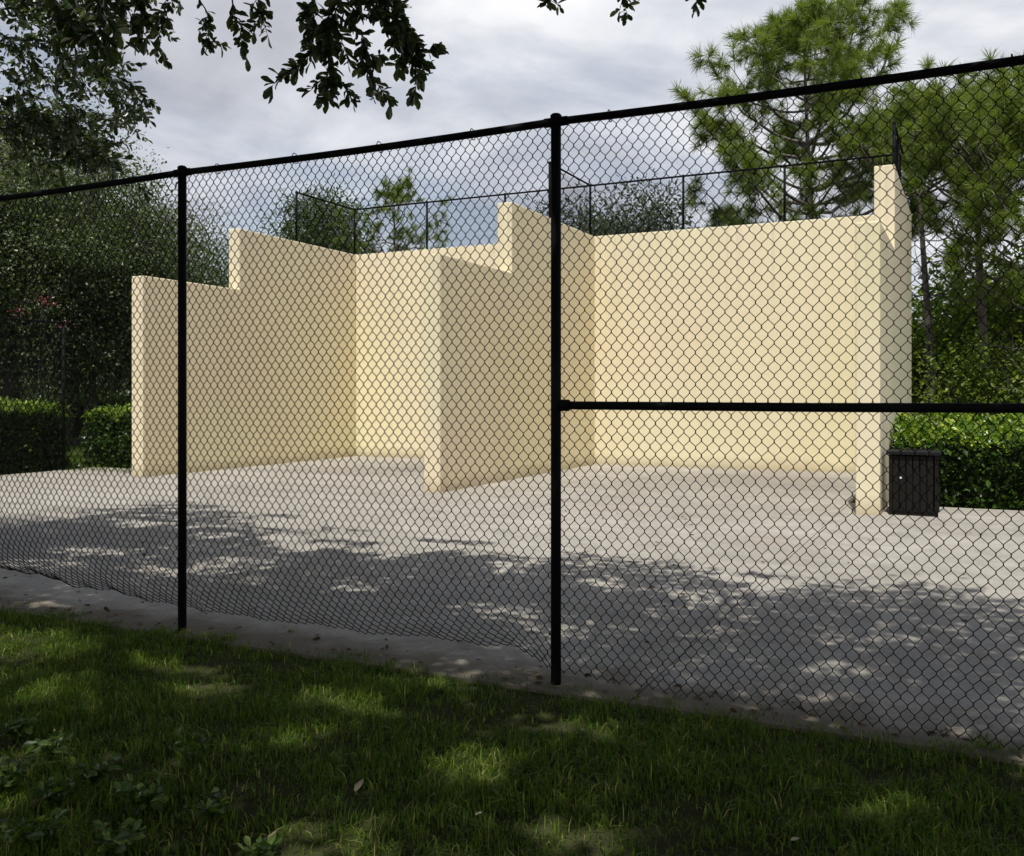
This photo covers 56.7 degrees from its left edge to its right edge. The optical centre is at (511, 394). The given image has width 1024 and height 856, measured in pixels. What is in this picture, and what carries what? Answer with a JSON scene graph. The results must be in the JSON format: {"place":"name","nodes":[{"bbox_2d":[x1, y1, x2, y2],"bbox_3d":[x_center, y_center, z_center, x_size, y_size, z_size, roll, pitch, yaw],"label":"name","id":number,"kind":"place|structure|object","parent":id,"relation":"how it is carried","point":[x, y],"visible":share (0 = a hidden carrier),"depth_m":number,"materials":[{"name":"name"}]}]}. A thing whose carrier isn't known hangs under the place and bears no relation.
{"place":"outdoors","nodes":[
{"label":"outdoors","id":0,"kind":"place"},
{"bbox_2d":[58,444,130,473],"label":"grass","id":1,"kind":"structure","parent":0,"point":[75,455],"depth_m":22.16,"materials":[{"name":"plant"}]},
{"bbox_2d":[0,456,1023,765],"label":"court floor","id":2,"kind":"structure","parent":0,"point":[466,660],"depth_m":7.78,"materials":[{"name":"concrete"}]},
{"bbox_2d":[0,317,64,473],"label":"side fence","id":3,"kind":"object","parent":2,"relation":"on","point":[63,388],"visible":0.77,"depth_m":18.99,"materials":[{"name":"black metal"}]},
{"bbox_2d":[132,228,355,476],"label":"court wall","id":4,"kind":"structure","parent":2,"relation":"on","point":[306,353],"depth_m":20.45,"materials":[{"name":"beige paint"}]},
{"bbox_2d":[295,191,352,253],"bbox_3d":[-4.514,-4.088,22.978,0.061,1.256,2.249,0,0,26],"label":"wall top fence","id":5,"kind":"object","parent":4,"relation":"on","point":[296,214],"depth_m":22.70,"materials":[{"name":"black metal"}]},
{"bbox_2d":[424,202,593,492],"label":"court wall","id":6,"kind":"structure","parent":2,"relation":"on","point":[538,360],"depth_m":17.23,"materials":[{"name":"beige paint"}]},
{"bbox_2d":[548,161,589,230],"bbox_3d":[1.239,-4.088,20.198,0.061,1.256,2.249,0,0,26],"label":"wall top fence","id":7,"kind":"object","parent":6,"relation":"on","point":[549,190],"depth_m":20.13,"materials":[{"name":"black metal"}]},
{"bbox_2d":[0,54,1023,750],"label":"chain link fence","id":8,"kind":"object","parent":2,"relation":"on","point":[554,122],"visible":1,"depth_m":5.18,"materials":[{"name":"black metal"}]},
{"bbox_2d":[0,503,1023,757],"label":"leaf litter","id":9,"kind":"object","parent":2,"relation":"on","point":[524,669],"visible":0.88,"depth_m":5.61,"materials":[{"name":"brown plant"}]},
{"bbox_2d":[356,215,911,472],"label":"back wall","id":10,"kind":"structure","parent":2,"relation":"on","point":[832,459],"depth_m":20.05,"materials":[{"name":"beige paint"}]},
{"bbox_2d":[353,154,892,254],"bbox_3d":[1.747,-4.088,21.292,12.798,1.256,0.061,0,0,26],"label":"wall top fence","id":11,"kind":"object","parent":10,"relation":"on","point":[684,200],"depth_m":20.63,"materials":[{"name":"black metal"}]},
{"bbox_2d":[629,506,846,702],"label":"floor joints","id":12,"kind":"object","parent":2,"relation":"on","point":[721,619],"visible":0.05,"depth_m":6.34,"materials":[{"name":"grey concrete"}]},
{"bbox_2d":[856,164,910,515],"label":"court wall","id":13,"kind":"structure","parent":2,"relation":"on","point":[886,339],"depth_m":12.43,"materials":[{"name":"beige paint"}]},
{"bbox_2d":[892,121,903,181],"bbox_3d":[7.074,-4.088,17.379,0.061,1.256,2.249,0,0,26],"label":"wall top fence","id":14,"kind":"object","parent":13,"relation":"on","point":[896,156],"depth_m":17.26,"materials":[{"name":"black metal"}]},
{"bbox_2d":[887,449,941,516],"bbox_3d":[5.244,1.132,12.371,0.630,0.836,0.630,0,0,26],"label":"trash bin","id":15,"kind":"object","parent":2,"relation":"on","point":[914,479],"visible":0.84,"depth_m":12.14,"materials":[{"name":"black plastic"}]},
{"bbox_2d":[0,437,1023,855],"bbox_3d":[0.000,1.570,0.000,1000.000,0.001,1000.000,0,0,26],"label":"ground","id":16,"kind":"structure","parent":0,"point":[660,847],"depth_m":3.84,"materials":[{"name":"green plant"}]},
{"bbox_2d":[0,746,37,799],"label":"weed plant","id":17,"kind":"object","parent":16,"relation":"on","point":[9,779],"visible":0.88,"depth_m":3.71,"materials":[{"name":"green plant"}]},
{"bbox_2d":[0,716,38,743],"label":"weed plant","id":18,"kind":"object","parent":16,"relation":"on","point":[14,728],"visible":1,"depth_m":4.26,"materials":[{"name":"green plant"}]},
{"bbox_2d":[0,807,72,852],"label":"weed plant","id":19,"kind":"object","parent":16,"relation":"on","point":[35,831],"visible":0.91,"depth_m":3.24,"materials":[{"name":"green plant"}]},
{"bbox_2d":[5,279,70,402],"bbox_3d":[-11.230,-0.569,22.576,1.088,4.342,1.600,0,0,42],"label":"crape myrtle","id":20,"kind":"object","parent":16,"relation":"on","point":[38,348],"visible":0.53,"depth_m":22.57,"materials":[{"name":"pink plant"}]},
{"bbox_2d":[0,396,79,474],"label":"hedge","id":21,"kind":"object","parent":16,"relation":"on","point":[39,440],"visible":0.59,"depth_m":19.02,"materials":[{"name":"green plant"}]},
{"bbox_2d":[22,726,75,757],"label":"weed plant","id":22,"kind":"object","parent":16,"relation":"on","point":[57,737],"visible":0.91,"depth_m":4.07,"materials":[{"name":"green plant"}]},
{"bbox_2d":[28,765,75,806],"bbox_3d":[-1.742,1.495,3.599,0.162,0.151,0.183,0,0,-35],"label":"weed plant","id":23,"kind":"object","parent":16,"relation":"on","point":[58,790],"visible":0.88,"depth_m":3.58,"materials":[{"name":"green plant"}]},
{"bbox_2d":[0,79,110,399],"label":"oak tree","id":24,"kind":"object","parent":16,"relation":"on","point":[29,244],"visible":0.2,"depth_m":26.85,"materials":[{"name":"green plant"}]},
{"bbox_2d":[0,82,164,386],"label":"oak tree","id":25,"kind":"object","parent":16,"relation":"on","point":[75,177],"visible":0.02,"depth_m":35.23,"materials":[{"name":"green plant"}]},
{"bbox_2d":[39,394,131,431],"bbox_3d":[-13.193,0.834,37.642,15.963,1.846,1.827,0,0,26],"label":"hedge","id":26,"kind":"object","parent":16,"relation":"on","point":[101,404],"visible":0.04,"depth_m":39.02,"materials":[{"name":"green plant"}]},
{"bbox_2d":[65,752,121,788],"bbox_3d":[-1.654,1.504,3.788,0.191,0.133,0.163,0,0,26],"label":"weed plant","id":27,"kind":"object","parent":16,"relation":"on","point":[102,768],"visible":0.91,"depth_m":3.77,"materials":[{"name":"green plant"}]},
{"bbox_2d":[0,136,205,436],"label":"oak tree","id":28,"kind":"object","parent":16,"relation":"on","point":[77,426],"depth_m":34.75,"materials":[{"name":"green plant"}]},
{"bbox_2d":[0,72,207,422],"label":"oak tree","id":29,"kind":"object","parent":16,"relation":"on","point":[18,212],"visible":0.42,"depth_m":27.43,"materials":[{"name":"green plant"}]},
{"bbox_2d":[78,400,131,468],"bbox_3d":[-7.606,0.904,20.485,3.183,1.573,1.973,0,0,26],"label":"hedge","id":30,"kind":"object","parent":16,"relation":"on","point":[114,436],"visible":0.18,"depth_m":20.15,"materials":[{"name":"green plant"}]},
{"bbox_2d":[0,135,228,444],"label":"oak tree","id":31,"kind":"object","parent":16,"relation":"on","point":[102,335],"visible":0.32,"depth_m":28.25,"materials":[{"name":"green plant"}]},
{"bbox_2d":[91,818,146,855],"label":"weed plant","id":32,"kind":"object","parent":16,"relation":"on","point":[128,833],"visible":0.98,"depth_m":3.20,"materials":[{"name":"green plant"}]},
{"bbox_2d":[14,181,244,407],"bbox_3d":[-12.132,-3.028,31.611,8.854,9.707,9.167,0,0,-10],"label":"oak tree","id":33,"kind":"object","parent":16,"relation":"on","point":[196,246],"visible":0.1,"depth_m":31.19,"materials":[{"name":"green plant"}]},
{"bbox_2d":[0,0,272,201],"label":"oak tree","id":34,"kind":"object","parent":16,"relation":"on","point":[70,29],"visible":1,"depth_m":8.65,"materials":[{"name":"green plant"}]},
{"bbox_2d":[112,772,170,817],"bbox_3d":[-1.376,1.500,3.532,0.227,0.141,0.167,0,0,26],"label":"weed plant","id":35,"kind":"object","parent":16,"relation":"on","point":[143,797],"visible":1,"depth_m":3.51,"materials":[{"name":"green plant"}]},
{"bbox_2d":[122,213,232,385],"bbox_3d":[-11.359,-2.485,36.180,8.389,8.570,8.316,0,0,15],"label":"oak tree","id":36,"kind":"object","parent":16,"relation":"on","point":[216,253],"visible":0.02,"depth_m":35.38,"materials":[{"name":"green plant"}]},
{"bbox_2d":[169,725,213,766],"bbox_3d":[-1.338,1.492,3.990,0.230,0.157,0.165,0,0,26],"label":"weed plant","id":37,"kind":"object","parent":16,"relation":"on","point":[196,749],"visible":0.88,"depth_m":3.98,"materials":[{"name":"green plant"}]},
{"bbox_2d":[184,787,230,822],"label":"weed plant","id":38,"kind":"object","parent":16,"relation":"on","point":[203,811],"visible":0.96,"depth_m":3.45,"materials":[{"name":"green plant"}]},
{"bbox_2d":[236,833,281,855],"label":"weed plant","id":39,"kind":"object","parent":16,"relation":"on","point":[260,847],"visible":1,"depth_m":3.16,"materials":[{"name":"green plant"}]},
{"bbox_2d":[252,173,392,253],"bbox_3d":[-6.580,-3.046,33.896,5.892,9.727,5.514,0,0,26],"label":"willow tree","id":40,"kind":"object","parent":16,"relation":"on","point":[291,223],"visible":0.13,"depth_m":33.46,"materials":[{"name":"green plant"}]},
{"bbox_2d":[261,0,448,119],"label":"oak tree","id":41,"kind":"object","parent":16,"relation":"on","point":[405,40],"visible":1,"depth_m":4.85,"materials":[{"name":"green plant"}]},
{"bbox_2d":[354,778,363,790],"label":"fallen leaf","id":42,"kind":"object","parent":16,"relation":"on","point":[357,786],"visible":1,"depth_m":3.76,"materials":[{"name":"beige plant"}]},
{"bbox_2d":[328,166,452,254],"bbox_3d":[-3.714,-2.701,30.994,4.029,9.010,3.733,0,0,45],"label":"pine tree","id":43,"kind":"object","parent":16,"relation":"on","point":[394,192],"visible":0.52,"depth_m":30.64,"materials":[{"name":"green plant"}]},
{"bbox_2d":[0,308,996,401],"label":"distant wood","id":44,"kind":"object","parent":16,"relation":"on","point":[98,391],"visible":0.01,"depth_m":60.13,"materials":[{"name":"green plant"}]},
{"bbox_2d":[525,167,711,235],"bbox_3d":[3.633,-2.995,32.785,8.030,9.637,6.473,0,0,26],"label":"tree","id":45,"kind":"object","parent":16,"relation":"on","point":[627,224],"visible":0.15,"depth_m":32.10,"materials":[{"name":"green plant"}]},
{"bbox_2d":[537,0,706,25],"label":"oak tree","id":46,"kind":"object","parent":16,"relation":"on","point":[625,4],"visible":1,"depth_m":4.97,"materials":[{"name":"green plant"}]},
{"bbox_2d":[667,0,988,243],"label":"pine tree","id":47,"kind":"object","parent":16,"relation":"on","point":[804,31],"visible":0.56,"depth_m":24.61,"materials":[{"name":"green plant"}]},
{"bbox_2d":[801,63,1004,415],"bbox_3d":[9.486,-2.843,22.544,4.747,9.301,4.855,0,0,-43],"label":"pine tree","id":48,"kind":"object","parent":16,"relation":"on","point":[963,80],"visible":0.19,"depth_m":22.35,"materials":[{"name":"green plant"}]},
{"bbox_2d":[838,59,1023,416],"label":"pine tree","id":49,"kind":"object","parent":16,"relation":"on","point":[928,164],"visible":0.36,"depth_m":19.96,"materials":[{"name":"green plant"}]},
{"bbox_2d":[889,413,1023,509],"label":"hedge","id":50,"kind":"object","parent":16,"relation":"on","point":[973,463],"visible":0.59,"depth_m":13.16,"materials":[{"name":"green plant"}]},
{"bbox_2d":[912,246,1017,401],"bbox_3d":[12.769,-1.517,27.151,6.643,7.175,7.443,0,0,41],"label":"understory shrub","id":51,"kind":"object","parent":16,"relation":"on","point":[919,302],"visible":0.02,"depth_m":26.61,"materials":[{"name":"green plant"}]},
{"bbox_2d":[912,47,1023,393],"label":"pine tree","id":52,"kind":"object","parent":16,"relation":"on","point":[980,185],"visible":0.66,"depth_m":18.71,"materials":[{"name":"green plant"}]},
{"bbox_2d":[912,305,1023,417],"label":"understory shrub","id":53,"kind":"object","parent":16,"relation":"on","point":[988,392],"visible":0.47,"depth_m":19.13,"materials":[{"name":"green plant"}]},
{"bbox_2d":[912,205,1023,402],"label":"understory shrub","id":54,"kind":"object","parent":16,"relation":"on","point":[1010,312],"visible":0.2,"depth_m":22.01,"materials":[{"name":"green plant"}]},
{"bbox_2d":[912,239,1023,414],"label":"understory shrub","id":55,"kind":"object","parent":16,"relation":"on","point":[915,374],"visible":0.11,"depth_m":23.86,"materials":[{"name":"green plant"}]},
{"bbox_2d":[912,232,1023,401],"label":"understory shrub","id":56,"kind":"object","parent":16,"relation":"on","point":[962,321],"visible":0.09,"depth_m":23.48,"materials":[{"name":"green plant"}]},
{"bbox_2d":[0,0,1023,396],"label":"sky","id":57,"kind":"structure","parent":0,"point":[508,62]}
]}

